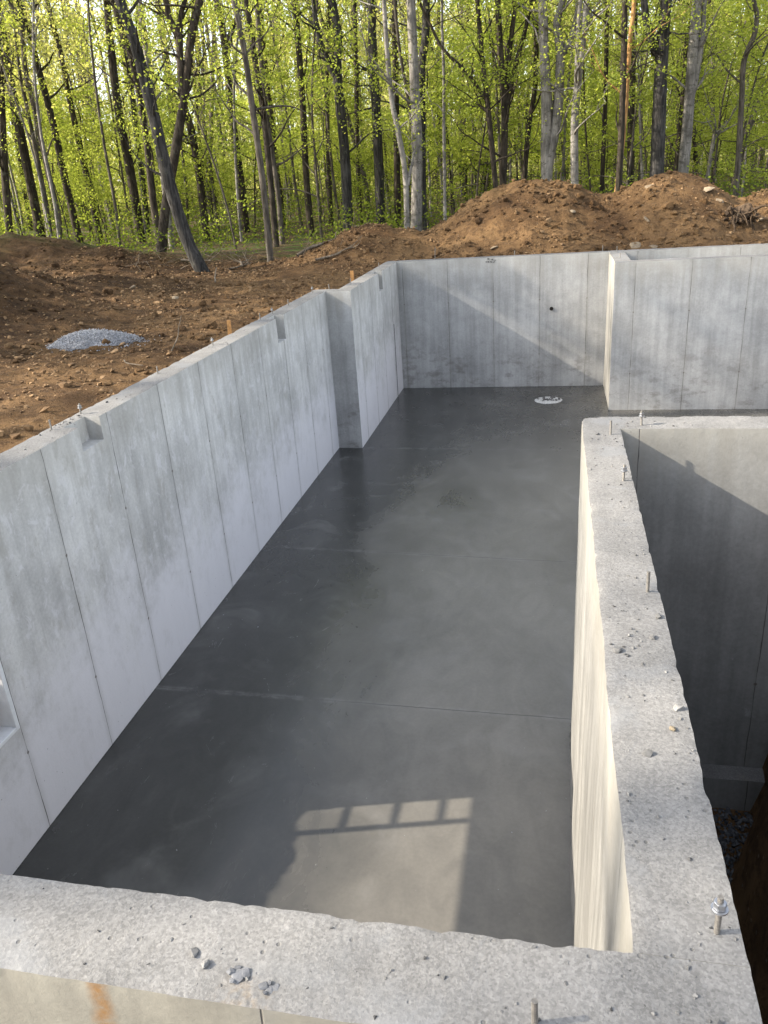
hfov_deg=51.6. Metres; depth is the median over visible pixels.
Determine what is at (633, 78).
tree
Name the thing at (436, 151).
sapling
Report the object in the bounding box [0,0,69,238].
tree
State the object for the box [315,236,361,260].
fallen branch
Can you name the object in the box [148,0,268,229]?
tree
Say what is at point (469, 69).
sapling
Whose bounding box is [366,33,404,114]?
tree
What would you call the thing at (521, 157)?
tree
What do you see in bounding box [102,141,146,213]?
sapling
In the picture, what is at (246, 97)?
sapling
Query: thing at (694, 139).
tree
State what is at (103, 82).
tree
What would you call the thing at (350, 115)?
sapling
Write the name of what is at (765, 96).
sapling
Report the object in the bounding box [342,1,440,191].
tree
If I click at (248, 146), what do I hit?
sapling
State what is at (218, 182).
sapling
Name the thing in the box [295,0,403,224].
tree
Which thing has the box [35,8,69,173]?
tree
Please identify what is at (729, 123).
sapling
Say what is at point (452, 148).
sapling
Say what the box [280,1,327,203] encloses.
tree
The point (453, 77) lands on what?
tree
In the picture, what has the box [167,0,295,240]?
tree
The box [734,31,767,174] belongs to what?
tree
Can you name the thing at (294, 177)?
tree
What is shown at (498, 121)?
tree
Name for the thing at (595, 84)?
tree
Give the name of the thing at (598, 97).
sapling
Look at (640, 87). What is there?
sapling
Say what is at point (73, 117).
tree
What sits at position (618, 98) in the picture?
sapling
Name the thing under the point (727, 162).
sapling
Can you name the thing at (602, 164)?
tree
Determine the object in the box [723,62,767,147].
sapling
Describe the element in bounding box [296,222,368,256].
fallen branch
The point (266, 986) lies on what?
concrete crumb
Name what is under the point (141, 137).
sapling
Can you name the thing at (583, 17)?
tree
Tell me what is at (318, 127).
sapling
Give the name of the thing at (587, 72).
sapling
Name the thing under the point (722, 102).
sapling
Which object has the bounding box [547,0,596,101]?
tree
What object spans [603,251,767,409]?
concrete wall
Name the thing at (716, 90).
sapling
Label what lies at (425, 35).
tree
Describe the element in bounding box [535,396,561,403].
floor drain
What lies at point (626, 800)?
crumb scatter
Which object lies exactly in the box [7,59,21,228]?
tree
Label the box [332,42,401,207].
sapling
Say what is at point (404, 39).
tree
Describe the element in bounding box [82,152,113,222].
sapling
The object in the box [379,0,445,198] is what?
tree
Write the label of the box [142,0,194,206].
tree
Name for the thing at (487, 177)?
tree
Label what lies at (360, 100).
sapling
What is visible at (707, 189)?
stone
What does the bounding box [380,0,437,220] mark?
tree
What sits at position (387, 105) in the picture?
tree
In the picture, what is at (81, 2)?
sky
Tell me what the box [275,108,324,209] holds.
sapling
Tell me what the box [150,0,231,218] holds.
tree
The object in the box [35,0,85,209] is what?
tree
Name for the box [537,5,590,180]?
tree
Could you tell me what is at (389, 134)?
sapling
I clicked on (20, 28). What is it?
tree
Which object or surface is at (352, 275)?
wooden stake
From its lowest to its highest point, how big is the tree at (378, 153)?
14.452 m
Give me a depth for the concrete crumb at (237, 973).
1.64 m
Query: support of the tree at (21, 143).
on the ground
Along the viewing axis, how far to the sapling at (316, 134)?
43.76 m
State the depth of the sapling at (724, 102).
45.62 m
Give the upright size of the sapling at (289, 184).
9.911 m
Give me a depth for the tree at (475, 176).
34.15 m
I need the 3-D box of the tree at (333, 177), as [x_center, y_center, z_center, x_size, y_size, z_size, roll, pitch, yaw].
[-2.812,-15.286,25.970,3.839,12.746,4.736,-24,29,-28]
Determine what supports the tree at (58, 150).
on the ground
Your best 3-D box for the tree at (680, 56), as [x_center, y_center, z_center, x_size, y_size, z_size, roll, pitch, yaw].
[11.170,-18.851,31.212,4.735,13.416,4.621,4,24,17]
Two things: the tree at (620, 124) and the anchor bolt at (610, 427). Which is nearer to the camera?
the anchor bolt at (610, 427)
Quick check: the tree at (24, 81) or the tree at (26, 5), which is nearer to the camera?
the tree at (26, 5)
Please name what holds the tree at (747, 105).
on the ground
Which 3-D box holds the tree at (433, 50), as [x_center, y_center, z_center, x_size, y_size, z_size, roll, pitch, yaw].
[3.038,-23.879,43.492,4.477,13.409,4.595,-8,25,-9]
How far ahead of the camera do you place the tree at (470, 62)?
49.87 m
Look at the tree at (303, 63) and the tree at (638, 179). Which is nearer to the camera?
the tree at (638, 179)
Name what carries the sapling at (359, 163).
on the ground
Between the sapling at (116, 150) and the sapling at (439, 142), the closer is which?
the sapling at (439, 142)
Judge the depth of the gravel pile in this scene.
10.18 m
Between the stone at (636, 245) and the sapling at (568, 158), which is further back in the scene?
the sapling at (568, 158)
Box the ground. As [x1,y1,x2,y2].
[0,149,767,1023]
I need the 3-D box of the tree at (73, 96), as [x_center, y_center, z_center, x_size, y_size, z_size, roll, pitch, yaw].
[-14.344,-19.654,36.065,4.922,14.205,3.646,11,27,32]
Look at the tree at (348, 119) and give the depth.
30.99 m
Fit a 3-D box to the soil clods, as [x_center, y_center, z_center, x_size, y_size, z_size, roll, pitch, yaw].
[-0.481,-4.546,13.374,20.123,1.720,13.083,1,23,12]
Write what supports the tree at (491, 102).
on the ground
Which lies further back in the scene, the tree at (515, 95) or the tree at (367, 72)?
the tree at (367, 72)
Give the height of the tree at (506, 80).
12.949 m
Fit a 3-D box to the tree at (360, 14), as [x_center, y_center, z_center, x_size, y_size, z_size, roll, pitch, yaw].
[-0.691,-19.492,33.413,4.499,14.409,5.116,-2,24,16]
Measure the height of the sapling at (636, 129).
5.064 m
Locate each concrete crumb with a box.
[191,947,198,957]
[202,959,209,968]
[226,965,250,983]
[258,980,278,994]
[613,645,622,652]
[642,749,652,757]
[673,704,683,710]
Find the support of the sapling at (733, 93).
on the ground
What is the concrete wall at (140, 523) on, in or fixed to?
on the floor
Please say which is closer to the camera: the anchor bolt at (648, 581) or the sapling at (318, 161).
the anchor bolt at (648, 581)
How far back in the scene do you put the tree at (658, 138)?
21.12 m
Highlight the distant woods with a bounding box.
[0,0,767,223]
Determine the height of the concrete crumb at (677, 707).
0.019 m
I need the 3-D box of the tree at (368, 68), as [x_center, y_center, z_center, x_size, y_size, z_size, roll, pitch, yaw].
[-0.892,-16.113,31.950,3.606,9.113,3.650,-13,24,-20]
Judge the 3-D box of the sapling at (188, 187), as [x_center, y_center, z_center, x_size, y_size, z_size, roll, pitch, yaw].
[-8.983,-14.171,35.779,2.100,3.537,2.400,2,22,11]
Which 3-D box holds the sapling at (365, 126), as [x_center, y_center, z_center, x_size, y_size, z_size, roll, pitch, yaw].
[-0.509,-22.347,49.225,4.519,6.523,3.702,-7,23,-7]
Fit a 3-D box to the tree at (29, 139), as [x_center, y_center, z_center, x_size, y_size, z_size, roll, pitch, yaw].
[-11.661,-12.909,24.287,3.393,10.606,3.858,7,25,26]
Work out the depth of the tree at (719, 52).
28.86 m
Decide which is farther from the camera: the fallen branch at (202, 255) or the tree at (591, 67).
the tree at (591, 67)
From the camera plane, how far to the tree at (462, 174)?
43.77 m
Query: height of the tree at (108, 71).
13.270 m
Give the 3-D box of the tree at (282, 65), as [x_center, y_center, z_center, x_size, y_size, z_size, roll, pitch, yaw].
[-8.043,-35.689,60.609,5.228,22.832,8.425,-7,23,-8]
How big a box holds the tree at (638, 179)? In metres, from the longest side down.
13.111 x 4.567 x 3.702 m
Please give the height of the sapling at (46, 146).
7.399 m
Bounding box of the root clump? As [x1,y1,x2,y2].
[723,203,767,234]
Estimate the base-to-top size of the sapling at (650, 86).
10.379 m
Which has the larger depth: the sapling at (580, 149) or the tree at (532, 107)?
the sapling at (580, 149)
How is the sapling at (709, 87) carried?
on the ground
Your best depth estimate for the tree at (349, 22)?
38.01 m
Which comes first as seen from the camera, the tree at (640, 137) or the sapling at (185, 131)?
the tree at (640, 137)
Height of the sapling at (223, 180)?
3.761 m
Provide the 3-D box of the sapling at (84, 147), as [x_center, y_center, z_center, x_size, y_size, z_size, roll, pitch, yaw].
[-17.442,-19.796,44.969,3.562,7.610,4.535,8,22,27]
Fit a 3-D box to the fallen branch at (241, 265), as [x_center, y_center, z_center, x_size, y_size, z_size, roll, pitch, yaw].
[-3.325,-5.913,18.604,0.389,0.333,1.168,1,23,12]
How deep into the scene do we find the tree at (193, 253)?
16.74 m
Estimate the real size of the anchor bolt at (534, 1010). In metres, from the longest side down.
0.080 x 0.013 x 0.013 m
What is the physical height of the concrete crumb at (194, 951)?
0.010 m
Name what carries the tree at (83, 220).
on the ground
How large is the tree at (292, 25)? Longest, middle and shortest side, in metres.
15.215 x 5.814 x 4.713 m
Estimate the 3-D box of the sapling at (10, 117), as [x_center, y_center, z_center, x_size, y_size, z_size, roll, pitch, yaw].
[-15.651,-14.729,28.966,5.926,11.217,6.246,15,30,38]
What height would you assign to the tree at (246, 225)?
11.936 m
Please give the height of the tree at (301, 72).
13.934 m
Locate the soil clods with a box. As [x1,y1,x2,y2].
[0,170,767,385]
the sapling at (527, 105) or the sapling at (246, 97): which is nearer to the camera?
the sapling at (527, 105)
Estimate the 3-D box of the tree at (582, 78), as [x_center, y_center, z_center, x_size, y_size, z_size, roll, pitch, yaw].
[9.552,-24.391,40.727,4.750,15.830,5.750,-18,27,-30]
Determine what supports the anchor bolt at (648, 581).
on the concrete wall at (693, 513)
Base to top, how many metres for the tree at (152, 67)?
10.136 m
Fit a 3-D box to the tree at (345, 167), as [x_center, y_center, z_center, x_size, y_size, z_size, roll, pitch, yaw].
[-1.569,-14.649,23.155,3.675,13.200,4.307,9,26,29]
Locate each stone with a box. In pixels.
[630,242,640,248]
[704,186,715,191]
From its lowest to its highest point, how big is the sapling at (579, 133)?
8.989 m
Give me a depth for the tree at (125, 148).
28.44 m
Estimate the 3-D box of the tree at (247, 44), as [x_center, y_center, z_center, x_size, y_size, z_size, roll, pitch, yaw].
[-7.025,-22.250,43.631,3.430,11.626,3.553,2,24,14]
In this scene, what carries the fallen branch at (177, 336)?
on the ground
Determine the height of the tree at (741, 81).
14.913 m
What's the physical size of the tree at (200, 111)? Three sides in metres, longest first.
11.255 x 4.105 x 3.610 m
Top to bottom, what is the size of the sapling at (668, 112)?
10.926 m
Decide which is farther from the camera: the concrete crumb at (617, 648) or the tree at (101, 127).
the tree at (101, 127)
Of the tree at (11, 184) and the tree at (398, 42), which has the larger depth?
the tree at (11, 184)
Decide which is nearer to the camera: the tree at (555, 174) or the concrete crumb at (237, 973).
the concrete crumb at (237, 973)
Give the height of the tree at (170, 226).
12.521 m
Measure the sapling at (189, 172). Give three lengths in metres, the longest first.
6.113 x 4.063 x 3.824 m
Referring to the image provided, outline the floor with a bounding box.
[13,385,767,947]
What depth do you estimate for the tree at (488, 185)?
46.88 m
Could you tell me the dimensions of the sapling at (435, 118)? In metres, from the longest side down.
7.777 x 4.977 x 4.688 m
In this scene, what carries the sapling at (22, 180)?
on the ground
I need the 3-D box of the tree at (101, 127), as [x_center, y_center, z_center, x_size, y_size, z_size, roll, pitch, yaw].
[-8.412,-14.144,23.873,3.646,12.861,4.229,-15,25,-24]
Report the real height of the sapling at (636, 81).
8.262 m
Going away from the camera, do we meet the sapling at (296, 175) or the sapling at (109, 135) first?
the sapling at (109, 135)
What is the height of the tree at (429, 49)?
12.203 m
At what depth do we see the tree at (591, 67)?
42.41 m
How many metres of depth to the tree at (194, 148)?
27.26 m
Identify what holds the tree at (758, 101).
on the ground
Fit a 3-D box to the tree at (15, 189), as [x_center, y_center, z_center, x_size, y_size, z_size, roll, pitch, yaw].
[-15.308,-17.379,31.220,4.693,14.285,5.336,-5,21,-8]
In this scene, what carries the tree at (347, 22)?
on the ground
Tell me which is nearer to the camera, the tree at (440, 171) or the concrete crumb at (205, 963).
the concrete crumb at (205, 963)
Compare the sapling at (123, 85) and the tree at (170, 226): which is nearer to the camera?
the tree at (170, 226)
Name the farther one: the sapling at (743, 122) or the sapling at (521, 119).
the sapling at (743, 122)
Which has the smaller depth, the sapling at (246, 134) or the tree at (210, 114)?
the tree at (210, 114)
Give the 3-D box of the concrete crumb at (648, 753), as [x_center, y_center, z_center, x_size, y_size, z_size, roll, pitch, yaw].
[0.718,0.658,2.168,0.026,0.014,0.022,15,29,37]
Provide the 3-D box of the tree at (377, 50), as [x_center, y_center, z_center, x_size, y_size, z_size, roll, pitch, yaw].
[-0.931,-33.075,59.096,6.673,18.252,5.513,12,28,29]
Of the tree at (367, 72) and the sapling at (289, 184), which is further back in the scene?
the tree at (367, 72)
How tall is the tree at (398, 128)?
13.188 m
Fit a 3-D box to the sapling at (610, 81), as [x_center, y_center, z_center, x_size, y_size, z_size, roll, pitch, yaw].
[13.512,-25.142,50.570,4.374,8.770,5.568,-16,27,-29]
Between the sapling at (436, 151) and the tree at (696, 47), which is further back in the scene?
the sapling at (436, 151)
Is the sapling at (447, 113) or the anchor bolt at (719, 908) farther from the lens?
the sapling at (447, 113)
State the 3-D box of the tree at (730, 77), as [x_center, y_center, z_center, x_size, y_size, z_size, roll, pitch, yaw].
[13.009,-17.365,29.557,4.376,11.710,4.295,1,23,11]
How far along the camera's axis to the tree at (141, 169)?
33.03 m
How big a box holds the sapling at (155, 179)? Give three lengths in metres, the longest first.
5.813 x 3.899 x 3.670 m
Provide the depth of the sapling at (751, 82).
35.79 m
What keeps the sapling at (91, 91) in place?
on the ground
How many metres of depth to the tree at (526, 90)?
34.14 m
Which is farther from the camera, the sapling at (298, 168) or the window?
the sapling at (298, 168)
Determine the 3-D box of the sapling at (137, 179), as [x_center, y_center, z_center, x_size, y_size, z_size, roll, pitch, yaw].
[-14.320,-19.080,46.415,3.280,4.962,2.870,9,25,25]
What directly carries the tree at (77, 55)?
on the ground
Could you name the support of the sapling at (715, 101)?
on the ground
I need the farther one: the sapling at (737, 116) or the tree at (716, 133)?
the sapling at (737, 116)
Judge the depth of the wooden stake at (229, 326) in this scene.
9.31 m
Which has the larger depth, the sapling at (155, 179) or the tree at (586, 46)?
the sapling at (155, 179)
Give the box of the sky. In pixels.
[7,0,767,188]
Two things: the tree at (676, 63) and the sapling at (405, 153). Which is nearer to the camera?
the tree at (676, 63)
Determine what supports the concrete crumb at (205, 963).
on the concrete wall at (49, 945)
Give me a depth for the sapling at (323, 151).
35.16 m
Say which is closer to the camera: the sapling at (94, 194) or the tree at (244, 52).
the tree at (244, 52)
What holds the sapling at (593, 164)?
on the ground
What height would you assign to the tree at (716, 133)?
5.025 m
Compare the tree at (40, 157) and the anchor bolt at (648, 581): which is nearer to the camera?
the anchor bolt at (648, 581)
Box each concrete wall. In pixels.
[0,262,402,874]
[0,873,762,1023]
[385,243,767,387]
[570,416,767,967]
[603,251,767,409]
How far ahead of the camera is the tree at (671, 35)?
41.95 m
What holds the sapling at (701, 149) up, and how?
on the ground
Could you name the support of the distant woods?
on the ground
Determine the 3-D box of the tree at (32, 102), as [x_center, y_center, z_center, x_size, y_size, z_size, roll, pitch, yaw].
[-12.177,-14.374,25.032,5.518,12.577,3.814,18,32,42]
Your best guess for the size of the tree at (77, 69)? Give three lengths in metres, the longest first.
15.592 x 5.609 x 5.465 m
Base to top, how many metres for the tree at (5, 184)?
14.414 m
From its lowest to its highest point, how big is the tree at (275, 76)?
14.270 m
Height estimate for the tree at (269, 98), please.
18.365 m
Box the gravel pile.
[41,328,159,352]
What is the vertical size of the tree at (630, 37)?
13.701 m
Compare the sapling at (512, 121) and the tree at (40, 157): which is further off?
the tree at (40, 157)
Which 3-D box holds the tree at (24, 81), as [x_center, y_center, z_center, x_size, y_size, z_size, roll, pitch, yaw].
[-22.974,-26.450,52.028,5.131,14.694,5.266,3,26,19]
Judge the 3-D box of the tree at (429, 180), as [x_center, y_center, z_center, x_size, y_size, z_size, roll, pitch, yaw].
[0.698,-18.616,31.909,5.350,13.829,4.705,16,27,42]
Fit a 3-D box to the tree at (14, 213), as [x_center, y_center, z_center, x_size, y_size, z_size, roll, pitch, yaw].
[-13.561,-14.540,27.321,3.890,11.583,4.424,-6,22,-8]
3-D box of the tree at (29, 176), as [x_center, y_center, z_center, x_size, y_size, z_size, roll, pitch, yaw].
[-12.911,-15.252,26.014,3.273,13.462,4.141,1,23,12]
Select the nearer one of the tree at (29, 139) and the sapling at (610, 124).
the tree at (29, 139)
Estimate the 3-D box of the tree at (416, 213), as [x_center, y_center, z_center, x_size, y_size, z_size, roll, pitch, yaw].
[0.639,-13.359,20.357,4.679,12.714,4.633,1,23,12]
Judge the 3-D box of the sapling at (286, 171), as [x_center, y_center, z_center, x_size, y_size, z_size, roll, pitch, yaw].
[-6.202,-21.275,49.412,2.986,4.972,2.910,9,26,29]
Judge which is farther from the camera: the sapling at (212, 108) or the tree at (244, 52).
the sapling at (212, 108)
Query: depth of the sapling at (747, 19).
23.35 m
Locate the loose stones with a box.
[0,176,767,446]
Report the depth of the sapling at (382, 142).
43.72 m
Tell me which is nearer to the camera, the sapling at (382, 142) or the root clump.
the root clump
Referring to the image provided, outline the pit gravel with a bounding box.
[713,806,753,882]
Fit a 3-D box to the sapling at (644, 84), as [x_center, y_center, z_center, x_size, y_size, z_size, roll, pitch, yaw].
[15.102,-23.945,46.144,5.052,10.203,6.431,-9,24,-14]
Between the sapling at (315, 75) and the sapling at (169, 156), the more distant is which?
the sapling at (169, 156)
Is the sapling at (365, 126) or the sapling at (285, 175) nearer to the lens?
the sapling at (285, 175)
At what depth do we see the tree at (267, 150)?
22.24 m
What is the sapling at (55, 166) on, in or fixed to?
on the ground
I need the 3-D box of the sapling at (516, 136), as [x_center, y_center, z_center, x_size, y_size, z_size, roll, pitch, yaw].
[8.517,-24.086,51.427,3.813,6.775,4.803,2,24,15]
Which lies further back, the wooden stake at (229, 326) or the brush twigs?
the brush twigs
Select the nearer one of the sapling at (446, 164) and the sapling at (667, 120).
the sapling at (667, 120)
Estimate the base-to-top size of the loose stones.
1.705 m
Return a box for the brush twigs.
[121,189,421,272]
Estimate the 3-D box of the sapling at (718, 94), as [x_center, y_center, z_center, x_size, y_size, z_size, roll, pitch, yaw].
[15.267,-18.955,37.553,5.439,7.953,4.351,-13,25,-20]
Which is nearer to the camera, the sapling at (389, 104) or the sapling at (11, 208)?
the sapling at (11, 208)
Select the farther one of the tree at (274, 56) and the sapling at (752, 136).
the tree at (274, 56)
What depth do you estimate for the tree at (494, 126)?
41.75 m
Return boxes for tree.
[0,0,50,236]
[0,0,69,237]
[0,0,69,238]
[0,0,86,238]
[0,1,58,121]
[0,7,53,232]
[1,0,119,242]
[3,0,68,217]
[3,3,86,228]
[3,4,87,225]
[4,0,47,189]
[4,4,50,234]
[4,6,54,234]
[4,30,43,234]
[5,0,119,243]
[5,13,43,230]
[7,4,91,174]
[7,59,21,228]
[8,124,30,197]
[11,0,88,232]
[15,2,110,231]
[25,0,157,235]
[29,0,129,228]
[30,1,118,207]
[31,0,133,200]
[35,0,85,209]
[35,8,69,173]
[40,29,98,185]
[42,0,160,247]
[53,0,123,230]
[60,0,177,248]
[75,0,184,241]
[77,0,167,147]
[78,0,271,251]
[81,0,209,271]
[91,8,171,168]
[92,0,235,248]
[93,26,143,143]
[94,0,236,248]
[97,2,174,152]
[97,41,152,173]
[121,0,246,221]
[135,0,211,221]
[137,67,237,240]
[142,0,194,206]
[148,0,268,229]
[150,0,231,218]
[153,1,228,219]
[163,0,358,261]
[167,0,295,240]
[189,0,355,243]
[197,0,270,232]
[198,0,325,246]
[207,0,324,227]
[217,1,272,151]
[218,1,295,201]
[222,0,326,224]
[227,0,328,235]
[250,1,323,213]
[252,0,292,195]
[253,5,295,196]
[256,0,307,214]
[261,0,361,230]
[263,0,403,228]
[271,0,343,156]
[280,0,381,221]
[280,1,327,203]
[286,0,366,225]
[293,0,331,86]
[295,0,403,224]
[297,0,406,223]
[303,0,391,217]
[313,0,402,146]
[320,0,421,230]
[322,0,376,46]
[324,0,371,208]
[324,0,455,230]
[325,0,391,148]
[331,0,460,228]
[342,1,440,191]
[342,4,432,214]
[345,6,401,164]
[351,0,451,228]
[351,2,390,192]
[359,0,465,229]
[366,0,465,216]
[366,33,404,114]
[367,1,430,59]
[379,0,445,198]
[379,0,472,214]
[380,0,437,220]
[380,1,436,116]
[381,0,418,227]
[385,1,472,162]
[391,0,474,201]
[397,0,571,188]
[398,0,475,214]
[400,0,498,220]
[401,3,455,181]
[403,0,491,189]
[417,0,549,177]
[420,0,565,184]
[428,0,471,201]
[437,1,495,197]
[445,0,501,200]
[450,1,492,149]
[452,0,489,196]
[462,0,512,195]
[465,0,540,179]
[470,8,525,190]
[471,25,530,194]
[474,3,528,177]
[485,3,558,190]
[487,0,553,182]
[492,6,551,152]
[495,3,596,165]
[501,0,615,180]
[503,0,586,179]
[509,0,634,183]
[514,15,553,178]
[515,0,617,119]
[517,0,636,191]
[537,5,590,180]
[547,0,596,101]
[547,0,596,180]
[549,0,611,190]
[550,72,556,179]
[559,0,703,191]
[563,0,686,191]
[567,1,601,187]
[568,0,628,193]
[587,2,655,191]
[592,1,648,171]
[593,0,705,178]
[602,1,651,177]
[612,0,734,176]
[613,1,689,180]
[626,1,668,185]
[627,0,722,128]
[627,2,700,169]
[638,0,685,88]
[639,0,756,172]
[640,0,746,170]
[644,0,738,117]
[667,0,737,175]
[674,50,767,179]
[676,0,765,167]
[676,0,767,174]
[704,0,767,196]
[709,0,765,196]
[714,1,766,175]
[730,1,767,194]
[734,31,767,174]
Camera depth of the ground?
15.21 m
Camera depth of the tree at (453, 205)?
28.93 m
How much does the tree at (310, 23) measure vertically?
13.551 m
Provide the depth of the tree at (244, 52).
17.78 m
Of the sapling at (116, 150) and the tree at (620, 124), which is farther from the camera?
the sapling at (116, 150)
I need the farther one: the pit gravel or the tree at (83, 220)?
the tree at (83, 220)
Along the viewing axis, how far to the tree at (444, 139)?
22.65 m
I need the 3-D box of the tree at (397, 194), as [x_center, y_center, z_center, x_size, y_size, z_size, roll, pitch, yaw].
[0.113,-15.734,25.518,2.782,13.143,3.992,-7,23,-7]
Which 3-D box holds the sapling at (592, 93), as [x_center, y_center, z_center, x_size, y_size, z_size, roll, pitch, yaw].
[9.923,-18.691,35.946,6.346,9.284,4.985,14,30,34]
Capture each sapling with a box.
[0,125,51,216]
[0,145,25,200]
[0,159,27,232]
[0,177,43,220]
[1,144,41,212]
[4,64,106,238]
[5,81,51,140]
[8,52,75,215]
[10,0,204,240]
[15,104,84,223]
[26,95,121,240]
[33,80,139,241]
[39,105,115,231]
[42,118,139,245]
[47,92,111,224]
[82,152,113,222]
[90,99,155,200]
[93,29,226,214]
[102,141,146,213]
[107,0,243,234]
[111,101,193,208]
[117,141,154,208]
[121,99,184,214]
[132,69,251,238]
[132,105,194,185]
[141,111,189,189]
[154,89,225,195]
[177,158,199,216]
[181,4,332,236]
[192,144,232,206]
[196,0,372,239]
[203,151,235,205]
[210,153,260,219]
[211,154,234,208]
[213,60,290,213]
[216,89,290,216]
[221,88,282,190]
[225,26,323,207]
[227,93,265,202]
[239,43,321,218]
[256,129,300,186]
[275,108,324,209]
[276,40,369,222]
[277,60,372,213]
[281,71,339,214]
[283,145,302,200]
[285,59,373,205]
[286,56,349,203]
[309,104,353,182]
[313,81,391,198]
[315,70,392,216]
[324,123,390,220]
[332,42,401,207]
[349,95,400,161]
[352,94,408,188]
[358,27,471,209]
[363,48,408,195]
[363,76,407,197]
[371,108,435,202]
[383,112,432,179]
[384,2,523,214]
[384,96,441,190]
[390,62,471,209]
[400,58,473,183]
[400,77,479,189]
[404,34,493,174]
[408,0,554,203]
[426,21,553,190]
[427,14,509,203]
[427,102,449,177]
[428,0,580,180]
[429,0,574,211]
[433,130,458,180]
[453,75,494,193]
[457,8,563,178]
[491,0,636,183]
[495,93,535,168]
[496,45,573,164]
[508,82,566,179]
[518,93,597,180]
[522,27,625,192]
[523,98,565,171]
[526,0,702,186]
[528,0,650,184]
[553,32,625,189]
[559,37,646,186]
[561,70,649,192]
[566,82,650,189]
[566,118,597,168]
[570,0,685,181]
[578,0,765,192]
[579,37,619,174]
[579,80,616,160]
[584,56,650,154]
[586,0,694,178]
[598,10,726,171]
[599,4,656,168]
[616,0,767,182]
[628,5,667,167]
[639,36,737,159]
[643,0,765,176]
[643,37,747,191]
[644,0,767,173]
[666,67,759,183]
[670,16,762,147]
[675,23,767,187]
[675,27,750,157]
[678,0,767,194]
[691,5,767,188]
[699,8,757,183]
[706,10,767,186]
[706,40,761,175]
[716,0,767,181]
[717,41,760,175]
[717,60,767,154]
[720,73,767,189]
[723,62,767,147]
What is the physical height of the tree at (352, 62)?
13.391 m
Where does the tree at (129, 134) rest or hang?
on the ground
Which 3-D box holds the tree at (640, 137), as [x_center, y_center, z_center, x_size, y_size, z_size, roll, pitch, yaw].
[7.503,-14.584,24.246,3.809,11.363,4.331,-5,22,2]
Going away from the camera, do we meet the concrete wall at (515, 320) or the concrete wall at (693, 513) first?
the concrete wall at (693, 513)
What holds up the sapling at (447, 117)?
on the ground
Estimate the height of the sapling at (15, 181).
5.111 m
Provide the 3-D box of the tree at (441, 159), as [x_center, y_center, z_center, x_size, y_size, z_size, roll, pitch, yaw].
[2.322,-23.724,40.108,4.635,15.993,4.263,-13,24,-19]
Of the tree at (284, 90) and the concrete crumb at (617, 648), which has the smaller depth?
the concrete crumb at (617, 648)
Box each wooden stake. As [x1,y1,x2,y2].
[227,320,231,334]
[350,271,353,281]
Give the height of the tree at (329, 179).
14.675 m
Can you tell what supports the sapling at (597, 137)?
on the ground
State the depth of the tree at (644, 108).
39.23 m
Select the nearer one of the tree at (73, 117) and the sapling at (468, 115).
the tree at (73, 117)
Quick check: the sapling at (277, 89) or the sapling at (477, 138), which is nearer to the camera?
the sapling at (277, 89)
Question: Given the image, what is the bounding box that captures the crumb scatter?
[0,300,736,1022]
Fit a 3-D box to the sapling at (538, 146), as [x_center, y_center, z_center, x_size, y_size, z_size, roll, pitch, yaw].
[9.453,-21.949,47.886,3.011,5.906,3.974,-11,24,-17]
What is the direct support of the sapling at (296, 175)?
on the ground
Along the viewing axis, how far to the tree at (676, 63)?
27.74 m
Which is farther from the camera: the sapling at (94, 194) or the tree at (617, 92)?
the tree at (617, 92)
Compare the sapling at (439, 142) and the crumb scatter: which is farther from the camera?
the sapling at (439, 142)
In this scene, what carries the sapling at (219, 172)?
on the ground
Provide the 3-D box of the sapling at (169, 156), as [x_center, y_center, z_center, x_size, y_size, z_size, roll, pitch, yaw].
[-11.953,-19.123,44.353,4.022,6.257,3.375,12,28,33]
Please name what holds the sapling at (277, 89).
on the ground
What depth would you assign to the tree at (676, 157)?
24.81 m
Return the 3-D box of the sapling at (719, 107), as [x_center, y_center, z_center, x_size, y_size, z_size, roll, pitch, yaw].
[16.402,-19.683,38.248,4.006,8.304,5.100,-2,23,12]
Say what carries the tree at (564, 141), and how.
on the ground
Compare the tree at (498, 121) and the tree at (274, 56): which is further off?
the tree at (274, 56)
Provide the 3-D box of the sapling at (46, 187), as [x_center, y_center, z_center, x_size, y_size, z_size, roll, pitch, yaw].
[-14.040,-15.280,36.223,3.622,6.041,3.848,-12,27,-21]
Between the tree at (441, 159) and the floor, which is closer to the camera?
the floor
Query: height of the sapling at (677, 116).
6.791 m
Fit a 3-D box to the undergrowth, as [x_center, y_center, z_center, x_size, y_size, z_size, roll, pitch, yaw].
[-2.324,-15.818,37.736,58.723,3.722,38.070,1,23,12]
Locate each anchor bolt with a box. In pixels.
[531,998,537,1023]
[610,420,611,434]
[621,464,627,480]
[639,410,644,425]
[646,571,650,592]
[711,895,728,934]
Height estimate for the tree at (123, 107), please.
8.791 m
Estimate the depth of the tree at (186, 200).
32.14 m
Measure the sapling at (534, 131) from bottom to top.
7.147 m
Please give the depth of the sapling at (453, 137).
42.45 m
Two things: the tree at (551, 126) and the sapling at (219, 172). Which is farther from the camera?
the sapling at (219, 172)
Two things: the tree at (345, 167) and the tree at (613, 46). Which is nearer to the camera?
the tree at (345, 167)
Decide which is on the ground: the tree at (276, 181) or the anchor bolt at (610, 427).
the tree at (276, 181)
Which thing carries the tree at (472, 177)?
on the ground
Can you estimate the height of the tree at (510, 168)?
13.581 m
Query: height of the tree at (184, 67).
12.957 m
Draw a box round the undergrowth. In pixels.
[0,123,767,255]
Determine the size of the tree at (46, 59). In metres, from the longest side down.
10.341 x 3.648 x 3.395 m
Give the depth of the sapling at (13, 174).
41.35 m
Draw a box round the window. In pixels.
[0,661,19,747]
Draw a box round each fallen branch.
[171,315,181,350]
[181,244,222,260]
[221,244,249,266]
[229,251,253,269]
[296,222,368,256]
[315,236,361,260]
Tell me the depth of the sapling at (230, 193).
35.15 m

